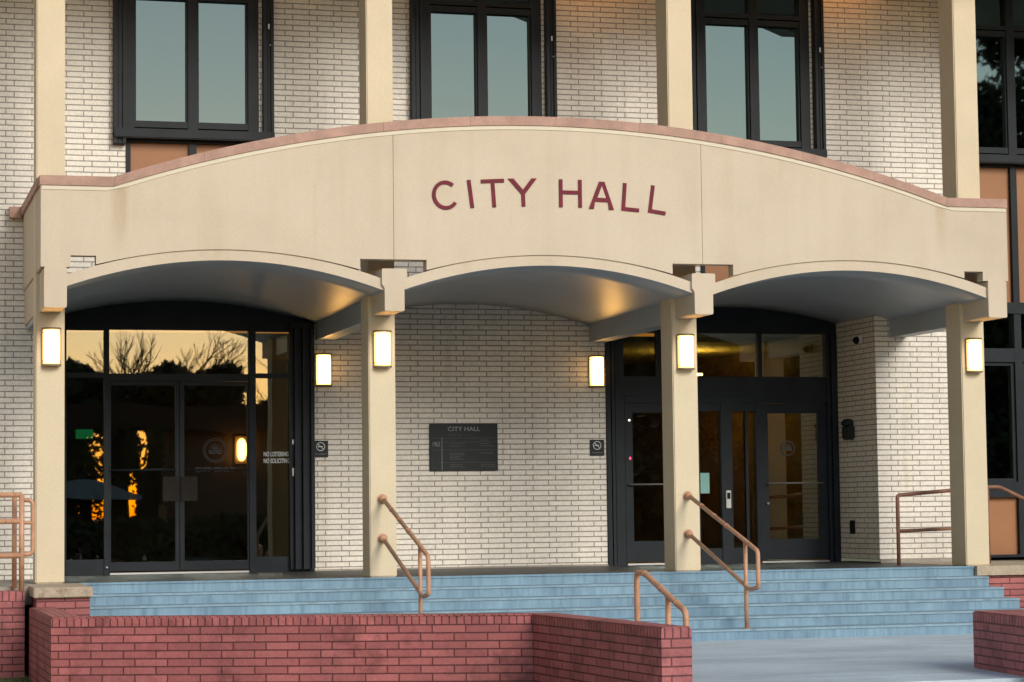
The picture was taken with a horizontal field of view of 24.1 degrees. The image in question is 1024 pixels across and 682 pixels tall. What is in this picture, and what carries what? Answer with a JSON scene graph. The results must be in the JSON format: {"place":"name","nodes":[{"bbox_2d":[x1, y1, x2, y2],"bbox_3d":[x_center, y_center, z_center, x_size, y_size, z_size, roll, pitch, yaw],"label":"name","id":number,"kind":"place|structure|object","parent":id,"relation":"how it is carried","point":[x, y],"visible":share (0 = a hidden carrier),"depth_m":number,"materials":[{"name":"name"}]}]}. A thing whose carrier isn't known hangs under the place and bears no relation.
{"place":"outdoors","nodes":[
{"label":"outdoors","id":0,"kind":"place"},
{"bbox_2d":[0,675,34,681],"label":"grass","id":1,"kind":"structure","parent":0,"point":[14,680],"depth_m":24.11,"materials":[{"name":"green plant"}]},
{"bbox_2d":[0,579,35,604],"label":"side landing","id":2,"kind":"object","parent":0,"point":[5,585],"visible":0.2,"depth_m":25.24,"materials":[{"name":"grey concrete"}]},
{"bbox_2d":[49,561,958,583],"bbox_3d":[-0.197,2.861,29.156,10.960,0.120,3.590,0,-4,-15],"label":"landing","id":3,"kind":"object","parent":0,"point":[401,573],"visible":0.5,"depth_m":28.91,"materials":[{"name":"concrete"}]},
{"bbox_2d":[9,0,1007,583],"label":"entrance portico","id":4,"kind":"structure","parent":3,"relation":"on","point":[307,226],"depth_m":27.41,"materials":[{"name":"beige paint"}]},
{"bbox_2d":[42,327,60,365],"bbox_3d":[-5.026,0.062,26.140,0.205,0.420,0.114,0,-4,-15],"label":"wall lamp","id":5,"kind":"object","parent":4,"relation":"attached to","point":[51,338],"visible":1,"depth_m":26.10,"materials":[{"name":"white glass"}]},
{"bbox_2d":[373,330,391,367],"bbox_3d":[-1.462,0.089,27.118,0.205,0.420,0.114,0,-4,-15],"label":"wall lamp","id":6,"kind":"object","parent":4,"relation":"attached to","point":[381,348],"visible":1,"depth_m":27.08,"materials":[{"name":"white glass"}]},
{"bbox_2d":[432,178,665,214],"bbox_3d":[0.435,-1.647,27.126,2.754,0.388,0.012,0,-4,-15],"label":"sign lettering","id":7,"kind":"object","parent":4,"relation":"attached to","point":[601,193],"visible":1,"depth_m":27.17,"materials":[{"name":"red paint"}]},
{"bbox_2d":[676,333,694,369],"bbox_3d":[2.046,0.125,28.081,0.205,0.420,0.114,0,-4,-15],"label":"wall lamp","id":8,"kind":"object","parent":4,"relation":"attached to","point":[685,350],"visible":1,"depth_m":28.04,"materials":[{"name":"white glass"}]},
{"bbox_2d":[965,338,982,372],"bbox_3d":[5.621,0.172,29.060,0.205,0.420,0.114,0,-4,-15],"label":"wall lamp","id":9,"kind":"object","parent":4,"relation":"attached to","point":[973,356],"visible":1,"depth_m":29.02,"materials":[{"name":"white glass"}]},
{"bbox_2d":[895,485,1023,564],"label":"side railing","id":10,"kind":"object","parent":3,"relation":"on","point":[898,529],"visible":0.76,"depth_m":29.87,"materials":[{"name":"metal"}]},
{"bbox_2d":[1,558,1016,681],"bbox_3d":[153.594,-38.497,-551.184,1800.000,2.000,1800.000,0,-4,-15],"label":"ground","id":11,"kind":"structure","parent":0,"point":[842,559],"depth_m":73.50,"materials":[{"name":"grey concrete"}]},
{"bbox_2d":[0,590,24,677],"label":"retaining wall","id":12,"kind":"structure","parent":11,"relation":"on","point":[12,633],"depth_m":24.84,"materials":[{"name":"red brick"}]},
{"bbox_2d":[0,492,34,591],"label":"guard rail","id":13,"kind":"object","parent":12,"relation":"on","point":[14,521],"visible":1,"depth_m":24.97,"materials":[{"name":"brown metal"}]},
{"bbox_2d":[25,583,92,672],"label":"brick pier","id":14,"kind":"structure","parent":11,"relation":"on","point":[73,598],"depth_m":24.63,"materials":[{"name":"brick"}]},
{"bbox_2d":[29,607,692,681],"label":"planter wall","id":15,"kind":"structure","parent":11,"relation":"on","point":[64,646],"depth_m":21.67,"materials":[{"name":"red brick"}]},
{"bbox_2d":[0,0,1023,659],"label":"city hall building","id":16,"kind":"structure","parent":11,"relation":"on","point":[156,480],"depth_m":31.09,"materials":[{"name":"brick"}]},
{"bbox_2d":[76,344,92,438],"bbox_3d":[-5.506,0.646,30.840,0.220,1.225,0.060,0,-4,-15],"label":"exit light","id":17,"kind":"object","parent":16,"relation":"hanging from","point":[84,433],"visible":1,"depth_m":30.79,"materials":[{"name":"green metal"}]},
{"bbox_2d":[109,381,179,571],"bbox_3d":[-4.569,1.677,29.774,0.865,2.354,0.116,0,-4,-15],"label":"entrance door","id":18,"kind":"structure","parent":16,"relation":"in","point":[170,485],"depth_m":29.81,"materials":[{"name":"brown metal"}]},
{"bbox_2d":[113,0,274,145],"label":"window","id":19,"kind":"structure","parent":16,"relation":"in","point":[185,71],"depth_m":29.02,"materials":[{"name":"glass"}]},
{"bbox_2d":[179,381,248,569],"bbox_3d":[-3.726,1.684,30.005,0.866,2.354,0.116,0,-4,-15],"label":"entrance door","id":20,"kind":"structure","parent":16,"relation":"in","point":[188,489],"depth_m":29.95,"materials":[{"name":"brown metal"}]},
{"bbox_2d":[234,436,246,463],"bbox_3d":[-3.871,1.555,34.264,0.180,0.400,0.150,0,-4,-15],"label":"indoor sconce","id":21,"kind":"object","parent":16,"relation":"attached to","point":[240,449],"visible":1,"depth_m":34.24,"materials":[{"name":"glass"}]},
{"bbox_2d":[315,441,327,456],"bbox_3d":[-2.429,1.371,30.376,0.196,0.210,0.021,0,-4,-15],"label":"no smoking sign","id":22,"kind":"object","parent":16,"relation":"attached to","point":[321,448],"visible":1,"depth_m":30.38,"materials":[{"name":"black plastic"}]},
{"bbox_2d":[315,353,331,385],"bbox_3d":[-2.388,0.365,30.414,0.205,0.420,0.114,0,-4,-15],"label":"wall lamp","id":23,"kind":"object","parent":16,"relation":"attached to","point":[322,369],"visible":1,"depth_m":30.38,"materials":[{"name":"white glass"}]},
{"bbox_2d":[429,423,497,470],"bbox_3d":[-0.622,1.369,30.866,0.904,0.610,0.035,0,-4,-15],"label":"wall plaque","id":24,"kind":"object","parent":16,"relation":"attached to","point":[465,447],"depth_m":30.85,"materials":[{"name":"black metal"}]},
{"bbox_2d":[409,0,556,119],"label":"window","id":25,"kind":"structure","parent":16,"relation":"in","point":[469,58],"depth_m":30.02,"materials":[{"name":"glass"}]},
{"bbox_2d":[588,355,604,387],"bbox_3d":[1.118,0.397,31.376,0.205,0.420,0.114,0,-4,-15],"label":"wall lamp","id":26,"kind":"object","parent":16,"relation":"attached to","point":[596,370],"visible":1,"depth_m":31.34,"materials":[{"name":"white glass"}]},
{"bbox_2d":[590,440,603,455],"bbox_3d":[1.114,1.397,31.348,0.196,0.210,0.021,0,-4,-15],"label":"no smoking sign","id":27,"kind":"object","parent":16,"relation":"attached to","point":[596,447],"visible":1,"depth_m":31.34,"materials":[{"name":"black plastic"}]},
{"bbox_2d":[624,403,664,561],"bbox_3d":[1.962,1.861,31.557,0.968,2.084,0.116,0,-4,-15],"label":"entrance door","id":28,"kind":"structure","parent":16,"relation":"in","point":[637,551],"depth_m":31.46,"materials":[{"name":"brown metal"}]},
{"bbox_2d":[700,473,709,492],"bbox_3d":[2.555,1.884,31.736,0.130,0.270,0.004,0,-4,-15],"label":"paper notice","id":29,"kind":"object","parent":16,"relation":"attached to","point":[704,483],"visible":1,"depth_m":31.73,"materials":[{"name":"paper"}]},
{"bbox_2d":[726,490,730,507],"bbox_3d":[2.872,2.100,31.758,0.070,0.235,0.036,0,-4,-15],"label":"card reader","id":30,"kind":"object","parent":16,"relation":"attached to","point":[728,498],"visible":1,"depth_m":31.75,"materials":[{"name":"metal"}]},
{"bbox_2d":[691,0,826,157],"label":"window","id":31,"kind":"structure","parent":16,"relation":"in","point":[751,69],"depth_m":31.01,"materials":[{"name":"glass"}]},
{"bbox_2d":[758,403,828,559],"bbox_3d":[3.772,1.875,32.054,0.973,2.084,0.116,0,-4,-15],"label":"entrance door","id":32,"kind":"structure","parent":16,"relation":"in","point":[771,549],"depth_m":32.04,"materials":[{"name":"brown metal"}]},
{"bbox_2d":[841,419,854,439],"bbox_3d":[4.467,1.172,31.849,0.180,0.280,0.260,0,-4,-15],"label":"alarm bell","id":33,"kind":"object","parent":16,"relation":"attached to","point":[848,430],"visible":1,"depth_m":31.78,"materials":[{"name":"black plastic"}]},
{"bbox_2d":[850,520,854,533],"bbox_3d":[4.514,2.468,31.755,0.040,0.180,0.100,0,-4,-15],"label":"outlet box","id":34,"kind":"object","parent":16,"relation":"attached to","point":[852,526],"visible":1,"depth_m":31.71,"materials":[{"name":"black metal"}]},
{"bbox_2d":[853,335,862,343],"bbox_3d":[4.545,-0.016,31.564,0.118,0.113,0.120,0,-4,-15],"label":"security camera","id":35,"kind":"object","parent":16,"relation":"attached to","point":[857,339],"visible":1,"depth_m":31.52,"materials":[{"name":"plastic"}]},
{"bbox_2d":[975,0,1023,168],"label":"window","id":36,"kind":"structure","parent":16,"relation":"in","point":[999,24],"depth_m":31.91,"materials":[{"name":"brown metal"}]},
{"bbox_2d":[983,302,1023,557],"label":"window","id":37,"kind":"structure","parent":16,"relation":"in","point":[1003,337],"depth_m":31.57,"materials":[{"name":"black glass"}]},
{"bbox_2d":[81,566,1023,640],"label":"steps","id":38,"kind":"structure","parent":11,"relation":"on","point":[834,602],"depth_m":26.79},
{"bbox_2d":[377,494,430,612],"bbox_3d":[-1.160,2.405,25.915,0.110,1.521,2.259,0,-4,-15],"label":"stair handrail","id":39,"kind":"object","parent":38,"relation":"on","point":[382,499],"visible":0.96,"depth_m":25.36,"materials":[{"name":"brown metal"}]},
{"bbox_2d":[683,491,760,628],"bbox_3d":[2.360,2.432,26.881,0.110,1.521,2.259,0,-4,-15],"label":"stair handrail","id":40,"kind":"object","parent":38,"relation":"on","point":[688,533],"visible":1,"depth_m":26.29,"materials":[{"name":"brown metal"}]},
{"bbox_2d":[910,560,1023,607],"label":"side ledge","id":41,"kind":"object","parent":11,"relation":"on","point":[1008,576],"visible":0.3,"depth_m":28.94,"materials":[{"name":"stone"}]},
{"bbox_2d":[973,609,1023,676],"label":"planter wall","id":42,"kind":"structure","parent":11,"relation":"on","point":[998,638],"depth_m":20.47,"materials":[{"name":"red brick"}]},
{"bbox_2d":[692,634,1023,681],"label":"walkway","id":43,"kind":"structure","parent":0,"point":[930,658],"depth_m":22.28,"materials":[{"name":"grey concrete"}]},
{"bbox_2d":[634,570,688,625],"bbox_3d":[1.265,2.395,20.219,0.062,0.904,1.353,0,-4,-15],"label":"walkway handrail","id":44,"kind":"object","parent":43,"relation":"on","point":[670,598],"visible":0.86,"depth_m":20.23,"materials":[{"name":"brown metal"}]}
]}

